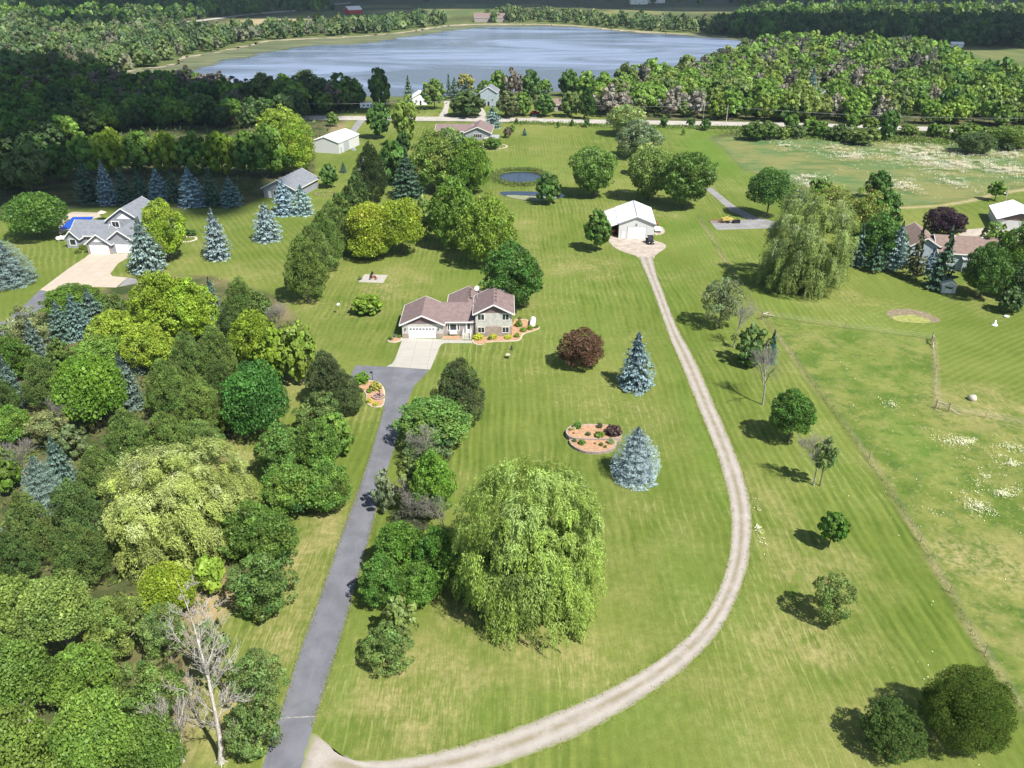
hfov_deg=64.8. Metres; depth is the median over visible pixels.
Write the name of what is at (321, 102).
broadleaf tree
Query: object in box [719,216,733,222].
baler
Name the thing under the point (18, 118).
broadleaf tree
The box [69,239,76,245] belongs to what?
window
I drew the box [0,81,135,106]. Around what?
woodland
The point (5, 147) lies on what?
broadleaf tree
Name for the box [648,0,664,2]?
farm shed
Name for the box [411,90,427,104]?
lake cottage
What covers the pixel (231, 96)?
broadleaf tree
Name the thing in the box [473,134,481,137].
window
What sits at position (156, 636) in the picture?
broadleaf tree
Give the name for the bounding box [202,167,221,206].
spruce tree
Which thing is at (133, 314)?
broadleaf tree
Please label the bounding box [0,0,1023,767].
ground
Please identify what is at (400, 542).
broadleaf tree
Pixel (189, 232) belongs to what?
shrub
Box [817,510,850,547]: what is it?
broadleaf tree
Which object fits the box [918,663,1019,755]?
juniper tree
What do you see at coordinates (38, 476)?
spruce tree
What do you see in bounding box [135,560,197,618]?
broadleaf tree
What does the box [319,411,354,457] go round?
broadleaf tree
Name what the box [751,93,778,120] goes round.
broadleaf tree
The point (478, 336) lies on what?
shrub
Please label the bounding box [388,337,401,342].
planting bed
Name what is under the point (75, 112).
broadleaf tree
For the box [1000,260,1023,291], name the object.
broadleaf tree
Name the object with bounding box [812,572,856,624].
broadleaf tree
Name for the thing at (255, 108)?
broadleaf tree
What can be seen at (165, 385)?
pine tree
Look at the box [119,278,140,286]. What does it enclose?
neighbour side apron
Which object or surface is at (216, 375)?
pine tree
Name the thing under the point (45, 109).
broadleaf tree
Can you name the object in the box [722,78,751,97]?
broadleaf tree
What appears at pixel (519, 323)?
shrub
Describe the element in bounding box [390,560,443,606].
broadleaf tree
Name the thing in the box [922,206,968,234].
plum tree
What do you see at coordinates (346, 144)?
sliding door
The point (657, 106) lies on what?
overhead cable
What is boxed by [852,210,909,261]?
broadleaf tree
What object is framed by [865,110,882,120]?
cabin
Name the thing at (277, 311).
bare tree
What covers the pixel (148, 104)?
broadleaf tree
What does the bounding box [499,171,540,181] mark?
garden pond
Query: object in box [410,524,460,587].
broadleaf tree
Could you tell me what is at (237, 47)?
reed margin
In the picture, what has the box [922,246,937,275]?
spruce tree
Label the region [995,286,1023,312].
shrub
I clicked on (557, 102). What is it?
tan lake house
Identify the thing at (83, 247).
shrub
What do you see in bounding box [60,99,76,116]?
broadleaf tree
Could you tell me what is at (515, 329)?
planting bed
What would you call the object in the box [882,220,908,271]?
spruce tree
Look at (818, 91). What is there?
broadleaf tree
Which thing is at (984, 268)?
broadleaf tree
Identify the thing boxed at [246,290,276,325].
pine tree
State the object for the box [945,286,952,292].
door
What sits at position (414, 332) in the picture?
garage door
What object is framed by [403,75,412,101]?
spruce tree
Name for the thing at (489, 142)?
shrub
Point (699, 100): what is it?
broadleaf tree
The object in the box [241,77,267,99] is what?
broadleaf tree
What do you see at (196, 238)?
stone edging
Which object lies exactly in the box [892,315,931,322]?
duckweed pond
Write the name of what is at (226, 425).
broadleaf tree
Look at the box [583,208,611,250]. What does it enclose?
broadleaf tree
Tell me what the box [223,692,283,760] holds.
broadleaf tree
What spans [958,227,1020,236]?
gravel court
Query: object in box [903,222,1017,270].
brown house
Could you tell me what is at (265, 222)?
spruce tree
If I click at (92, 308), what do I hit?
spruce tree
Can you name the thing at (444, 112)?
lake drive
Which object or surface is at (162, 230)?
broadleaf tree
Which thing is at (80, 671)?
broadleaf tree
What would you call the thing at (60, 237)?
propane tank
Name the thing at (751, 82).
broadleaf tree
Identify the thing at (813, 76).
spruce tree
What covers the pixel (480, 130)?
ranch house
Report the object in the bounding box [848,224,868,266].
spruce tree
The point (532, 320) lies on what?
propane tank
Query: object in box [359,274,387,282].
fire pit slab
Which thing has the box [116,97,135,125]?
broadleaf tree
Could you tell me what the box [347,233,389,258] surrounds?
broadleaf tree
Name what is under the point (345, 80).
broadleaf tree
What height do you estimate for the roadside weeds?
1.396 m
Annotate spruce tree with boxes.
[0,238,38,290]
[0,354,27,408]
[20,455,61,513]
[23,316,51,376]
[43,435,79,490]
[46,299,76,344]
[64,293,91,342]
[72,158,100,204]
[79,287,103,328]
[95,160,118,205]
[112,352,148,412]
[113,167,133,204]
[126,216,168,275]
[129,346,149,376]
[131,167,151,200]
[148,167,170,201]
[165,165,181,203]
[178,166,205,208]
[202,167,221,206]
[202,208,231,261]
[205,276,224,320]
[219,175,243,207]
[252,202,282,244]
[271,177,295,216]
[290,184,314,216]
[339,162,347,172]
[389,153,425,200]
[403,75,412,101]
[446,73,451,92]
[448,77,459,98]
[462,79,470,91]
[486,106,501,128]
[610,427,661,490]
[617,331,656,395]
[764,328,777,364]
[809,66,816,87]
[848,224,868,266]
[865,236,884,272]
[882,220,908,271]
[900,222,927,277]
[922,226,958,291]
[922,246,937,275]
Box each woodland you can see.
[0,0,335,23]
[0,8,446,71]
[0,57,363,104]
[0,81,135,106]
[287,13,409,20]
[360,0,1023,4]
[483,3,758,37]
[575,30,1023,123]
[711,7,1023,47]
[737,0,1023,15]
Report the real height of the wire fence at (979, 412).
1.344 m
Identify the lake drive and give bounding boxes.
[439,101,449,116]
[479,108,485,116]
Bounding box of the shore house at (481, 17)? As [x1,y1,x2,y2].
[474,13,504,21]
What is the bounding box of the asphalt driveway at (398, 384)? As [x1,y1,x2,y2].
[263,365,428,767]
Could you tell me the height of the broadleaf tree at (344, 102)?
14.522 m
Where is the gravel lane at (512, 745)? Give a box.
[301,257,751,767]
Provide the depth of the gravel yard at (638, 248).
202.65 m
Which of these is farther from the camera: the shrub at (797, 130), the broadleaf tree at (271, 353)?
the shrub at (797, 130)
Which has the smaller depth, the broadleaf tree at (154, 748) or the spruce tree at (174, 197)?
the broadleaf tree at (154, 748)
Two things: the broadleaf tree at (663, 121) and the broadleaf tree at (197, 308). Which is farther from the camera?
the broadleaf tree at (663, 121)
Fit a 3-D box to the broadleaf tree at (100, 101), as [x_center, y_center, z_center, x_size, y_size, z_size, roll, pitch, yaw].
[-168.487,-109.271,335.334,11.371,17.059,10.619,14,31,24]
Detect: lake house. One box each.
[479,84,499,105]
[549,98,577,110]
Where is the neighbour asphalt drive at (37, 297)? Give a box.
[0,290,45,335]
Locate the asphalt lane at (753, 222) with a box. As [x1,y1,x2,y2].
[706,188,805,229]
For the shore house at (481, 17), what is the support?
on the ground at (776, 674)
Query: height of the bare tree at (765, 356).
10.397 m
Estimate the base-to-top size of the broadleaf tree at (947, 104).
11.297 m
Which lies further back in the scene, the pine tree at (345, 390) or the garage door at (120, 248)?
the garage door at (120, 248)
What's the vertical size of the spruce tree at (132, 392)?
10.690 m
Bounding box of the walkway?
[443,340,471,342]
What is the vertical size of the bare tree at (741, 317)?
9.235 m
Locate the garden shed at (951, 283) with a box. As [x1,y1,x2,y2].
[937,277,957,293]
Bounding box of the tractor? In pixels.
[609,227,616,234]
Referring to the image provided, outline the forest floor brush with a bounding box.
[31,91,1019,198]
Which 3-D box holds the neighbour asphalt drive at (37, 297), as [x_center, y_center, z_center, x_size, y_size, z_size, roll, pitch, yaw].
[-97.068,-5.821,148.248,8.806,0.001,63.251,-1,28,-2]
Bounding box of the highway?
[176,10,294,23]
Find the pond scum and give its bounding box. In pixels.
[506,195,556,199]
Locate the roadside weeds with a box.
[502,120,1023,148]
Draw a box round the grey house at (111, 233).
[63,196,179,253]
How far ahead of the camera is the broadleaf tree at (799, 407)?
117.23 m
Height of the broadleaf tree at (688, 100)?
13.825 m
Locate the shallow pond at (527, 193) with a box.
[500,191,563,199]
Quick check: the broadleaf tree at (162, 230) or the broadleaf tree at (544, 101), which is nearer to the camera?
the broadleaf tree at (162, 230)
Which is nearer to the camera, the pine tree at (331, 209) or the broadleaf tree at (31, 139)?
the pine tree at (331, 209)
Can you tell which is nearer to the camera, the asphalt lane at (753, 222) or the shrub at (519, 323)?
the shrub at (519, 323)
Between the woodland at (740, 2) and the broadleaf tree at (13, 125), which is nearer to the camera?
the broadleaf tree at (13, 125)
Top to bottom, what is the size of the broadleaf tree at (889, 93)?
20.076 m
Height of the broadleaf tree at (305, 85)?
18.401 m
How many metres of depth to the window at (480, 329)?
153.98 m
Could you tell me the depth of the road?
360.00 m
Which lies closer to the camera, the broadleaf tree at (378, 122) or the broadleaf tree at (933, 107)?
the broadleaf tree at (378, 122)
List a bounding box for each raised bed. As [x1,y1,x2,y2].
[566,424,621,441]
[569,439,616,453]
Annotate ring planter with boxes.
[372,390,384,399]
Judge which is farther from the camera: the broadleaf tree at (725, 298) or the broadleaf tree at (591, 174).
the broadleaf tree at (591, 174)
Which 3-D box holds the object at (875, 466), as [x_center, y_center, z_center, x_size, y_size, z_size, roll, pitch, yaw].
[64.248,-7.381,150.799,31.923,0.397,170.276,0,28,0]
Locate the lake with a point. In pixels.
(549, 53)
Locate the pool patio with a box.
[59,212,100,234]
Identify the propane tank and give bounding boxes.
[56,235,65,241]
[530,316,535,325]
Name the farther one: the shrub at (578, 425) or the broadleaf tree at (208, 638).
the shrub at (578, 425)
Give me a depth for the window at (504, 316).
152.84 m
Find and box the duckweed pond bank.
[886,309,940,322]
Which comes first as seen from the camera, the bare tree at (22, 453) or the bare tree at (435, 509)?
the bare tree at (435, 509)
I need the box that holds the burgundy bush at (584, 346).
[556,326,604,367]
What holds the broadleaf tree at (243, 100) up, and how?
on the ground at (776, 674)
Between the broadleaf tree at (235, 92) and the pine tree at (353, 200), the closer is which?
the pine tree at (353, 200)
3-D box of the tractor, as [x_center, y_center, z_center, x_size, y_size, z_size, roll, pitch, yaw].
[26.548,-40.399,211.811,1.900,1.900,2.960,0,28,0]
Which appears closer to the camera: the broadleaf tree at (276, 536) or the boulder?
the broadleaf tree at (276, 536)
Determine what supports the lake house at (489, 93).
on the ground at (776, 674)
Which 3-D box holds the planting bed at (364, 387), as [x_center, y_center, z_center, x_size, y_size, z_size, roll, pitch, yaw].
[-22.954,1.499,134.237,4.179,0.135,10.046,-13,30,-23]
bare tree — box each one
[0,438,38,481]
[43,397,82,424]
[135,690,196,762]
[156,576,255,767]
[265,302,287,328]
[394,476,433,515]
[404,423,435,454]
[420,493,449,528]
[730,302,757,347]
[746,341,786,404]
[795,431,833,485]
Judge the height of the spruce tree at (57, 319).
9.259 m
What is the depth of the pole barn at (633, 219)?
208.18 m
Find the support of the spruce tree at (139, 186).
on the ground at (776, 674)
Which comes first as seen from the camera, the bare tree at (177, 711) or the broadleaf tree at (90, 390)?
the bare tree at (177, 711)
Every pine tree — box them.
[0,378,22,412]
[0,531,41,584]
[1,491,58,565]
[19,352,66,408]
[43,477,108,550]
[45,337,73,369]
[48,522,113,584]
[75,444,122,496]
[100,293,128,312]
[100,406,152,465]
[138,411,193,469]
[142,358,187,416]
[175,375,228,435]
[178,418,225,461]
[203,356,238,406]
[216,303,246,363]
[220,275,252,320]
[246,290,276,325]
[282,233,329,301]
[297,222,335,279]
[303,349,345,403]
[311,210,344,266]
[320,199,352,250]
[320,369,363,414]
[331,192,353,240]
[339,184,362,215]
[347,168,368,204]
[352,140,388,201]
[429,357,485,425]
[578,86,596,118]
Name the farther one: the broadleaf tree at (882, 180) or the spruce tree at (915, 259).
the broadleaf tree at (882, 180)
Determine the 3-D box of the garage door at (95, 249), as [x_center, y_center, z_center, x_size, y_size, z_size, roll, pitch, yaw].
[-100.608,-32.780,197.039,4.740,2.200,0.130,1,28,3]
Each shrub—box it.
[78,244,87,249]
[185,229,195,236]
[326,112,338,125]
[351,294,383,314]
[353,371,369,384]
[369,381,382,390]
[473,332,482,340]
[483,137,501,147]
[490,333,497,339]
[503,126,511,136]
[515,319,522,326]
[573,421,581,428]
[579,439,585,445]
[594,431,604,437]
[605,424,622,436]
[607,438,614,444]
[700,118,710,129]
[741,120,768,138]
[760,120,779,138]
[777,126,793,138]
[784,114,799,127]
[789,124,808,136]
[802,116,817,131]
[811,121,828,135]
[826,123,851,139]
[846,113,861,127]
[847,126,881,145]
[861,116,879,127]
[899,124,919,134]
[926,122,937,135]
[935,124,949,135]
[951,122,984,137]
[955,131,998,152]
[981,125,1005,139]
[992,125,1023,147]
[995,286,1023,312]
[1002,143,1015,150]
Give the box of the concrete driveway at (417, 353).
[388,338,443,368]
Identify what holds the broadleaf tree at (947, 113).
on the ground at (776, 674)
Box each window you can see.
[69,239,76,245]
[111,221,119,227]
[450,324,456,329]
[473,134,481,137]
[477,314,484,319]
[478,327,484,332]
[502,314,508,319]
[502,327,508,332]
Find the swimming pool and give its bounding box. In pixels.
[59,216,93,229]
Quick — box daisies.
[752,365,1023,764]
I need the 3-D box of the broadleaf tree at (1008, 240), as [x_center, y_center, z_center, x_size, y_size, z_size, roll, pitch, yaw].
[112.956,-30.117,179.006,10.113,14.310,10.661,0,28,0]
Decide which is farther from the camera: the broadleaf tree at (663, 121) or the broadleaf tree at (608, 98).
the broadleaf tree at (608, 98)
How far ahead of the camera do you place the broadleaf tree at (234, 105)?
345.33 m
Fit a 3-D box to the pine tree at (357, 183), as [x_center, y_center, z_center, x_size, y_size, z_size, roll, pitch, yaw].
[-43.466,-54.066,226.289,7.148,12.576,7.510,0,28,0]
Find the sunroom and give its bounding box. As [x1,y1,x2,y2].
[959,256,969,270]
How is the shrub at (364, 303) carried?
on the ground at (776, 674)
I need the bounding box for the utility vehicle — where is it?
[646,235,653,244]
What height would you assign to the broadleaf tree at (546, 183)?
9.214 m
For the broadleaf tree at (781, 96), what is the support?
on the ground at (776, 674)
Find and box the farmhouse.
[630,0,647,3]
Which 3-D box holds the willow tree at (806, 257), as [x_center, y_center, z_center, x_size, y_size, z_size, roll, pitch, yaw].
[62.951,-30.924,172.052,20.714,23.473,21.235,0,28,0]
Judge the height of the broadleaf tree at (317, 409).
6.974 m
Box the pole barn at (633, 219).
[604,200,655,238]
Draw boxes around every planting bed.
[358,380,384,406]
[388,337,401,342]
[442,336,461,339]
[472,319,539,344]
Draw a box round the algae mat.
[126,24,741,73]
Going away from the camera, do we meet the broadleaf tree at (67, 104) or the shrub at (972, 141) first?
the shrub at (972, 141)
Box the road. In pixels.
[230,116,986,132]
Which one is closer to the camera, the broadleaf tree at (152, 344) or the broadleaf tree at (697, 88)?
the broadleaf tree at (152, 344)
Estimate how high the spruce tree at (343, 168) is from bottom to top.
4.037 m
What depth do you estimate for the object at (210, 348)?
133.19 m
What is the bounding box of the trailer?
[654,227,661,232]
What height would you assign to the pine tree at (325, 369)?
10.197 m
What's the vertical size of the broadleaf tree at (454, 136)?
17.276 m
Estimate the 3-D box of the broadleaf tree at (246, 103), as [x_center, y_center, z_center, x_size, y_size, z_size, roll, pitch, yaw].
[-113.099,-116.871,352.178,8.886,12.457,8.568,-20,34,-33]
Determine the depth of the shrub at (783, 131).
320.55 m
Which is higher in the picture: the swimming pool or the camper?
the camper
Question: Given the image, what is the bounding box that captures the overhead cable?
[353,98,945,117]
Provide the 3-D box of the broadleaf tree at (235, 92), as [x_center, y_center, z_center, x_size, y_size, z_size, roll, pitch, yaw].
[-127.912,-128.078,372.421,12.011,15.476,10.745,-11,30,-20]
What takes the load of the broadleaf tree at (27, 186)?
on the ground at (776, 674)
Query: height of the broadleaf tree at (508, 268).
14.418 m
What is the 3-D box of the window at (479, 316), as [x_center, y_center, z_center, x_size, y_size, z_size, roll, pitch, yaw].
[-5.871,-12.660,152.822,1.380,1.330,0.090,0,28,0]
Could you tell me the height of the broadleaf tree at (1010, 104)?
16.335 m
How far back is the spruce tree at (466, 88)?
415.76 m
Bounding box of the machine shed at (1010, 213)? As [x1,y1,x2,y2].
[988,199,1023,230]
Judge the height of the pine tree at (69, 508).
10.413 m
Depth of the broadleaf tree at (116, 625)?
80.46 m
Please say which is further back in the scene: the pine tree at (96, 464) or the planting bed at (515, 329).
the planting bed at (515, 329)
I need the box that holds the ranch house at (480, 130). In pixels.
[435,120,499,139]
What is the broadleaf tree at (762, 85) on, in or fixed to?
on the ground at (776, 674)
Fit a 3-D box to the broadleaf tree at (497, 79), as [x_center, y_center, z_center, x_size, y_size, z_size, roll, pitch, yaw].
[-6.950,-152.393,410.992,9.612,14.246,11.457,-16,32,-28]
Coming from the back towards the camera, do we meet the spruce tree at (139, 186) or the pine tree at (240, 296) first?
the spruce tree at (139, 186)
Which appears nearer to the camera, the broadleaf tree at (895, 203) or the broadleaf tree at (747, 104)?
the broadleaf tree at (895, 203)
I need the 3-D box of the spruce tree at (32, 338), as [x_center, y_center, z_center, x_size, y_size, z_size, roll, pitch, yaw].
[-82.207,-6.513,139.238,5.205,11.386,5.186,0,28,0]
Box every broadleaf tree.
[0,128,25,154]
[0,137,10,154]
[0,152,43,191]
[0,162,12,194]
[0,191,69,238]
[0,305,47,341]
[0,334,34,380]
[0,404,32,444]
[0,446,20,492]
[0,573,39,644]
[0,634,56,721]
[0,702,67,767]
[1,110,25,129]
[1,118,23,131]
[1,143,48,191]
[11,131,45,160]
[13,568,96,644]
[18,108,31,113]
[21,409,71,444]
[22,120,51,130]
[23,121,64,146]
[34,111,51,122]
[38,283,105,317]
[40,107,49,113]
[40,143,74,181]
[41,640,121,710]
[45,686,136,767]
[47,120,65,145]
[48,352,128,428]
[50,107,60,117]
[51,115,78,143]
[54,423,87,457]
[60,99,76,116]
[62,104,99,131]
[65,131,105,174]
[71,333,130,368]
[75,104,91,135]
[82,595,153,656]
[83,309,137,353]
[91,126,127,173]
[92,99,115,129]
[94,102,119,126]
[104,93,118,103]
[110,648,192,735]
[114,106,131,130]
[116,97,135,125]
[118,321,175,369]
[119,99,145,126]
[119,701,189,767]
[120,130,157,173]
[121,302,161,326]
[123,269,192,338]
[128,104,146,128]
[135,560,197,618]
[136,96,161,124]
[137,601,186,659]
[141,197,186,260]
[148,130,180,173]
[160,96,181,124]
[160,276,219,339]
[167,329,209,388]
[174,130,214,174]
[179,102,195,126]
[182,93,216,124]
[190,94,213,126]
[194,553,225,593]
[194,618,234,693]
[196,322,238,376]
[201,130,235,174]
[209,105,229,127]
[210,415,231,433]
[216,499,274,559]
[218,97,241,124]
[219,80,240,99]
[219,358,290,436]
[220,88,242,100]
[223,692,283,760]
[224,94,238,116]
[224,551,299,620]
[226,308,277,368]
[226,647,290,711]
[230,130,259,174]
[236,106,255,127]
[240,96,255,110]
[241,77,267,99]
[241,510,299,566]
[245,102,261,123]
[246,95,267,122]
[246,121,287,176]
[252,325,288,380]
[253,422,307,472]
[254,97,270,111]
[254,104,314,137]
[257,461,314,513]
[263,83,280,100]
[270,93,293,109]
[271,82,289,99]
[274,121,315,170]
[276,318,316,382]
[280,82,311,99]
[288,89,308,115]
[291,391,343,426]
[292,417,341,469]
[297,80,311,103]
[300,457,352,512]
[308,79,327,105]
[313,90,333,110]
[319,163,337,187]
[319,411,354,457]
[323,84,342,108]
[326,72,358,107]
[332,83,351,110]
[333,88,356,107]
[346,201,393,257]
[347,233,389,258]
[348,87,366,106]
[357,552,404,607]
[362,622,415,675]
[365,102,390,138]
[367,66,390,105]
[370,467,397,512]
[372,519,424,572]
[377,197,425,254]
[378,139,405,184]
[379,592,419,645]
[388,394,472,446]
[390,505,430,529]
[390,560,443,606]
[391,93,416,146]
[395,455,425,502]
[396,131,410,156]
[402,429,456,462]
[407,448,457,517]
[409,129,457,192]
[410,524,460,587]
[417,193,437,238]
[421,78,447,108]
[427,127,469,168]
[428,174,476,248]
[432,158,477,189]
[447,135,493,189]
[449,90,485,116]
[452,191,517,262]
[457,73,474,89]
[474,80,492,94]
[478,239,543,304]
[490,70,507,94]
[495,89,519,117]
[503,67,522,94]
[509,123,515,131]
[515,92,532,115]
[521,69,541,98]
[532,92,555,116]
[535,172,561,203]
[540,79,552,93]
[557,91,580,116]
[558,69,577,92]
[568,146,617,196]
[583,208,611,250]
[584,118,589,126]
[593,82,623,112]
[593,87,603,95]
[597,86,608,112]
[605,104,646,130]
[609,91,633,109]
[612,77,626,93]
[614,118,665,155]
[626,84,640,99]
[626,145,672,199]
[631,142,656,160]
[633,94,648,110]
[634,82,661,113]
[649,84,667,111]
[657,88,680,116]
[657,151,718,208]
[660,116,667,127]
[666,85,689,112]
[669,84,685,107]
[675,77,690,93]
[677,100,691,116]
[682,76,696,91]
[686,117,694,125]
[687,86,706,109]
[687,92,704,113]
[688,91,708,117]
[700,276,745,327]
[706,87,723,101]
[706,93,728,119]
[717,90,742,119]
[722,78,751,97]
[722,84,741,95]
[733,93,746,115]
[735,321,775,365]
[736,345,763,365]
[737,79,754,97]
[738,97,753,117]
[745,166,795,217]
[747,78,775,100]
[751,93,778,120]
[768,387,817,441]
[775,101,805,118]
[776,90,786,113]
[777,89,793,98]
[778,93,801,115]
[788,79,809,93]
[793,85,821,120]
[794,188,809,206]
[809,177,834,199]
[812,89,823,114]
[812,436,839,485]
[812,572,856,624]
[813,93,835,119]
[813,185,857,226]
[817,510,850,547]
[829,93,845,118]
[830,91,846,111]
[836,96,849,119]
[843,183,890,230]
[844,90,871,118]
[844,99,864,117]
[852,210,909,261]
[859,83,882,105]
[859,695,928,765]
[865,170,893,198]
[869,85,900,115]
[870,95,895,120]
[876,190,903,221]
[879,109,901,139]
[920,98,941,123]
[936,106,955,122]
[942,101,950,108]
[950,99,971,123]
[960,241,1014,297]
[979,221,1012,238]
[987,181,1008,200]
[994,97,1023,121]
[994,105,1011,125]
[996,220,1023,271]
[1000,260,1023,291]
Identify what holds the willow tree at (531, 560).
on the ground at (776, 674)
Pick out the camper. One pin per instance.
(365, 106)
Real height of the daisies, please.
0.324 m
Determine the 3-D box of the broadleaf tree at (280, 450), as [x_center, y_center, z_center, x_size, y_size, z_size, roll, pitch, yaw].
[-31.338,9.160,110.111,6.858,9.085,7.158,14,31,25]
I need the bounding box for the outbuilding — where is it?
[261,168,319,199]
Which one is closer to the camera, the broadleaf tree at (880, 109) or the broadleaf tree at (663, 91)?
the broadleaf tree at (880, 109)
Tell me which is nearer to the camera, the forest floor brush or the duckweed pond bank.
the duckweed pond bank
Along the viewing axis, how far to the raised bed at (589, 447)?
118.75 m
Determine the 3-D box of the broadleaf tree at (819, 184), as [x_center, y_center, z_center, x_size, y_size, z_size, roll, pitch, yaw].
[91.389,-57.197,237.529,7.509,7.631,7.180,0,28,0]
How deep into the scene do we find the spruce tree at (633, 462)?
110.20 m
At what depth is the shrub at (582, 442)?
119.09 m
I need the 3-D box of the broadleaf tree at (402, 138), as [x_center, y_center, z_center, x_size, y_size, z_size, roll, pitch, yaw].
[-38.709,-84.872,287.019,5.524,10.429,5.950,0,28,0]
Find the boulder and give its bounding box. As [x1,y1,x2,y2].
[967,394,976,400]
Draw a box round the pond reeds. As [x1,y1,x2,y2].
[489,166,552,186]
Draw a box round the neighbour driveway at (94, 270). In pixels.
[40,253,127,290]
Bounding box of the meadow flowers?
[768,137,1023,197]
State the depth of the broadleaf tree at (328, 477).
102.45 m
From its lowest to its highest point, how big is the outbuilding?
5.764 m
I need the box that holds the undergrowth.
[0,277,293,748]
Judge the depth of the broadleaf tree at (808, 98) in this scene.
351.37 m
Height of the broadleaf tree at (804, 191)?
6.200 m
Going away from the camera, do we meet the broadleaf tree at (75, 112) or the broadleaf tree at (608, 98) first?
the broadleaf tree at (75, 112)
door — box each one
[89,245,109,253]
[115,244,131,252]
[343,140,348,151]
[408,327,435,337]
[466,323,470,332]
[627,226,646,238]
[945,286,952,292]
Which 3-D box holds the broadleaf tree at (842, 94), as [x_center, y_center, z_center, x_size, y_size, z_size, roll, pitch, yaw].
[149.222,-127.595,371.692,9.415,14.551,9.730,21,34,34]
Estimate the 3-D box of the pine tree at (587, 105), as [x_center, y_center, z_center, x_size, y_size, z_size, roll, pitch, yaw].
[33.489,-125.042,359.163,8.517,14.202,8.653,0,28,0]
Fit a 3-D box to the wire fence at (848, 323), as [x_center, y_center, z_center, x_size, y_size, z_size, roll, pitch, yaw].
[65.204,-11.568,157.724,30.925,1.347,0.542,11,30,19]
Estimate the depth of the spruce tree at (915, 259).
179.91 m
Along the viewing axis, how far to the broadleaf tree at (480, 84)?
405.27 m
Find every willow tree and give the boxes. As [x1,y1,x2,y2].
[96,434,260,588]
[444,454,606,651]
[752,183,860,301]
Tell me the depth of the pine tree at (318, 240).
175.45 m
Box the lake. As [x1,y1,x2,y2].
[128,26,741,95]
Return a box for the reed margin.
[127,23,755,71]
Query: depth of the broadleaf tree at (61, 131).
300.36 m
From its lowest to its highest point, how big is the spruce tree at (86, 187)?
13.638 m
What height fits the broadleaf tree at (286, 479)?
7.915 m
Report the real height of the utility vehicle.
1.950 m
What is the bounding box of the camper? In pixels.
[360,102,371,108]
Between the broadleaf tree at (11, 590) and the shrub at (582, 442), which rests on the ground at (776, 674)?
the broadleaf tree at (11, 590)
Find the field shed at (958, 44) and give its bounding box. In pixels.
[950,42,963,46]
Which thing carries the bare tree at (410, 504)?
on the ground at (776, 674)
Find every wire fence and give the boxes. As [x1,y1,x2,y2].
[698,212,761,314]
[764,311,932,339]
[764,314,870,455]
[869,453,1023,708]
[938,401,1020,421]
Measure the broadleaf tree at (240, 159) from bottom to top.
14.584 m
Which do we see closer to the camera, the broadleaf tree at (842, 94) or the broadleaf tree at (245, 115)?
the broadleaf tree at (245, 115)
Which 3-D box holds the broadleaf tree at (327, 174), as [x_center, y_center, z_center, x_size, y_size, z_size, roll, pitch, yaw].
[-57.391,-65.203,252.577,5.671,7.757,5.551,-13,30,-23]
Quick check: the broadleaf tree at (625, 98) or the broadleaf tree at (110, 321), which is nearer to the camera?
the broadleaf tree at (110, 321)
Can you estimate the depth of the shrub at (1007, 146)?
300.00 m
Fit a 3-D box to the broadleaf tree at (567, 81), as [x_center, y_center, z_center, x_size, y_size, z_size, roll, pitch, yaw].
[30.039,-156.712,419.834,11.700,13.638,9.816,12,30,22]
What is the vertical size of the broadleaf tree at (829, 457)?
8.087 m
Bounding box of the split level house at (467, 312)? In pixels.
[399,286,514,339]
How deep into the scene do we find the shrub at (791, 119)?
338.65 m
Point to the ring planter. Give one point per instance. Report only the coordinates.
(379, 395)
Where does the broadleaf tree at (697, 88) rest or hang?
on the ground at (776, 674)
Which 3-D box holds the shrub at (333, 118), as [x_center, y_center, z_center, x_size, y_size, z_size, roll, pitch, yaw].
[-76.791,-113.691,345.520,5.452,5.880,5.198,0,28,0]
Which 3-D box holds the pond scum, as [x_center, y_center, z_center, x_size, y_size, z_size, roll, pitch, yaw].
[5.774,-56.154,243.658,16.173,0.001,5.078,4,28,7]
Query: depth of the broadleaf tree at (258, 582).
86.61 m
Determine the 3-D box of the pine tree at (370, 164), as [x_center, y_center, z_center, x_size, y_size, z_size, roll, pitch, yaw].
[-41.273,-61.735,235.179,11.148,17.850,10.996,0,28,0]
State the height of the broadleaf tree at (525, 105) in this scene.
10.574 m
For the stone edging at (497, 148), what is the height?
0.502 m
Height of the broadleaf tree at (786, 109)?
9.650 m
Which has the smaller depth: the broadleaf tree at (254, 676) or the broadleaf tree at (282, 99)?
the broadleaf tree at (254, 676)
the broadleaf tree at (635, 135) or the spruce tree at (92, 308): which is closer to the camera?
the spruce tree at (92, 308)
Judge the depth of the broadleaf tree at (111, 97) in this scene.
359.23 m
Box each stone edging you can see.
[180,236,197,242]
[314,191,335,195]
[480,144,507,148]
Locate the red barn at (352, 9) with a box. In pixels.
[343,6,361,13]
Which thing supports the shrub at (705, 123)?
on the ground at (776, 674)
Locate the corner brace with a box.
[935,399,959,414]
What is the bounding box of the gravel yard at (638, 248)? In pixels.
[609,236,665,257]
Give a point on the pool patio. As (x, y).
(94, 214)
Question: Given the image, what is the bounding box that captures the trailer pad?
[654,226,664,234]
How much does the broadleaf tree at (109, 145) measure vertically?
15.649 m
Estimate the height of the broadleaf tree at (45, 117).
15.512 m
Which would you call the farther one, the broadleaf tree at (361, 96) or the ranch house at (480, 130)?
the broadleaf tree at (361, 96)
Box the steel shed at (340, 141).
[313,128,358,153]
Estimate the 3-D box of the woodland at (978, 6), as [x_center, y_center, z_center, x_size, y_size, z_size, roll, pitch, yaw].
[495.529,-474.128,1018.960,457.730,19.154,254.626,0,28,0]
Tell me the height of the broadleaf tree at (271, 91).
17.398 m

